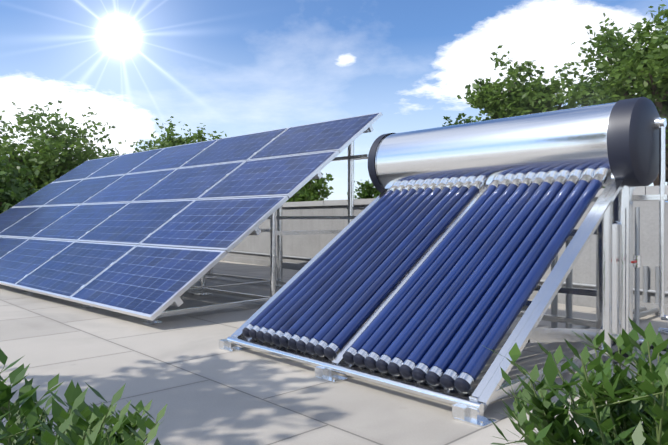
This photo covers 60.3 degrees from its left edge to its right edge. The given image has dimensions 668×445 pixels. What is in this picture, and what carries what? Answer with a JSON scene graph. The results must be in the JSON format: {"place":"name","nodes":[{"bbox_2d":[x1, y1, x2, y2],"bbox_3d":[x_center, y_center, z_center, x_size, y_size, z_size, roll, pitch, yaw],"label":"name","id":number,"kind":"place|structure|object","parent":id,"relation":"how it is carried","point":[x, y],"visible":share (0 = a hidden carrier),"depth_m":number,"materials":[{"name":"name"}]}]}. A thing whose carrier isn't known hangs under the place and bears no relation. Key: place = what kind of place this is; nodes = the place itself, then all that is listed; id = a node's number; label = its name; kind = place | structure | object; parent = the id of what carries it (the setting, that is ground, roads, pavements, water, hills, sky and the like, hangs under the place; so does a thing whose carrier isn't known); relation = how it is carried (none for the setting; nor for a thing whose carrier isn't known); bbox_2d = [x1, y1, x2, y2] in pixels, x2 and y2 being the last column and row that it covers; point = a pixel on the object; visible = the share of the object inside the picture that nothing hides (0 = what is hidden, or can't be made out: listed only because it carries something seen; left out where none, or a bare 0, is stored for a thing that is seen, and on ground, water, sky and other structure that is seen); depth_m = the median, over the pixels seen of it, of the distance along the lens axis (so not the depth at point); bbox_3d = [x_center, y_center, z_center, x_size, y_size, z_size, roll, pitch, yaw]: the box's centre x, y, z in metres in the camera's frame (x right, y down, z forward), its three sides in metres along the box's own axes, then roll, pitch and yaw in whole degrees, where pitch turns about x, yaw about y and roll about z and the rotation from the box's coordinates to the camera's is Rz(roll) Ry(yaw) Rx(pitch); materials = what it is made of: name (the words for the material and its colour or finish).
{"place":"outdoors","nodes":[
{"label":"outdoors","id":0,"kind":"place"},
{"bbox_2d":[0,154,39,213],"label":"tree","id":1,"kind":"object","parent":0,"point":[13,191],"visible":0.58,"depth_m":11.99,"materials":[{"name":"green plant"}]},
{"bbox_2d":[0,100,122,192],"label":"tree","id":2,"kind":"object","parent":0,"point":[51,161],"visible":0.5,"depth_m":15.53,"materials":[{"name":"green plant"}]},
{"bbox_2d":[89,140,156,159],"bbox_3d":[-8.441,0.064,22.136,3.921,6.327,3.783,0,0,44],"label":"tree","id":3,"kind":"object","parent":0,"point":[108,153],"visible":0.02,"depth_m":21.32,"materials":[{"name":"green plant"}]},
{"bbox_2d":[125,116,226,153],"bbox_3d":[-4.722,-0.169,19.375,4.412,6.809,4.157,0,0,-34],"label":"tree","id":4,"kind":"object","parent":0,"point":[198,136],"visible":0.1,"depth_m":18.56,"materials":[{"name":"green plant"}]},
{"bbox_2d":[286,173,333,201],"bbox_3d":[-0.806,0.964,14.835,1.633,4.603,2.015,0,0,1],"label":"tree","id":5,"kind":"object","parent":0,"point":[308,191],"visible":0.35,"depth_m":14.67,"materials":[{"name":"green plant"}]},
{"bbox_2d":[0,260,667,444],"bbox_3d":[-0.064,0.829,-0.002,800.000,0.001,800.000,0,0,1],"label":"roof terrace","id":6,"kind":"structure","parent":0,"point":[195,379],"depth_m":3.00,"materials":[{"name":"grey concrete"}]},
{"bbox_2d":[0,349,166,444],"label":"bush","id":7,"kind":"object","parent":6,"relation":"on","point":[73,427],"visible":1,"depth_m":1.23,"materials":[{"name":"green plant"}]},
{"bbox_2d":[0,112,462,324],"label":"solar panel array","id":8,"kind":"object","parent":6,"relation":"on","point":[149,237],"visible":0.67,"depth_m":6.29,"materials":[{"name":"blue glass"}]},
{"bbox_2d":[219,97,667,427],"bbox_3d":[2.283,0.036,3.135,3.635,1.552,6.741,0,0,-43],"label":"solar water heater","id":9,"kind":"object","parent":6,"relation":"on","point":[442,314],"visible":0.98,"depth_m":3.36,"materials":[{"name":"blue glass"}]},
{"bbox_2d":[221,185,667,315],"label":"parapet wall","id":10,"kind":"structure","parent":6,"relation":"on","point":[300,252],"depth_m":8.14,"materials":[{"name":"concrete"}]},
{"bbox_2d":[488,317,667,444],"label":"bush","id":11,"kind":"object","parent":6,"relation":"on","point":[616,419],"visible":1,"depth_m":1.21,"materials":[{"name":"green plant"}]},
{"bbox_2d":[0,0,667,200],"label":"sky","id":12,"kind":"structure","parent":0,"point":[232,67],"materials":[{"name":"blue"}]},
{"bbox_2d":[347,179,380,198],"bbox_3d":[1.176,0.947,15.933,1.638,4.621,1.336,0,0,1],"label":"tree","id":13,"kind":"object","parent":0,"point":[368,190],"visible":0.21,"depth_m":15.81,"materials":[{"name":"green plant"}]},
{"bbox_2d":[442,113,477,126],"bbox_3d":[3.986,-0.097,17.769,1.848,6.687,1.785,0,0,1],"label":"tree","id":14,"kind":"object","parent":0,"point":[465,120],"depth_m":17.77,"materials":[{"name":"green plant"}]},
{"bbox_2d":[457,45,599,121],"bbox_3d":[4.350,-0.431,12.992,2.662,7.397,2.964,0,0,-35],"label":"tree","id":15,"kind":"object","parent":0,"point":[494,100],"visible":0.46,"depth_m":12.47,"materials":[{"name":"green plant"}]},
{"bbox_2d":[553,71,632,187],"bbox_3d":[7.959,-0.639,16.702,2.951,7.779,2.603,0,0,38],"label":"tree","id":16,"kind":"object","parent":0,"point":[587,85],"visible":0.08,"depth_m":16.44,"materials":[{"name":"green plant"}]},
{"bbox_2d":[525,0,667,187],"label":"tree","id":17,"kind":"object","parent":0,"point":[643,72],"visible":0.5,"depth_m":9.48,"materials":[{"name":"green plant"}]}
]}

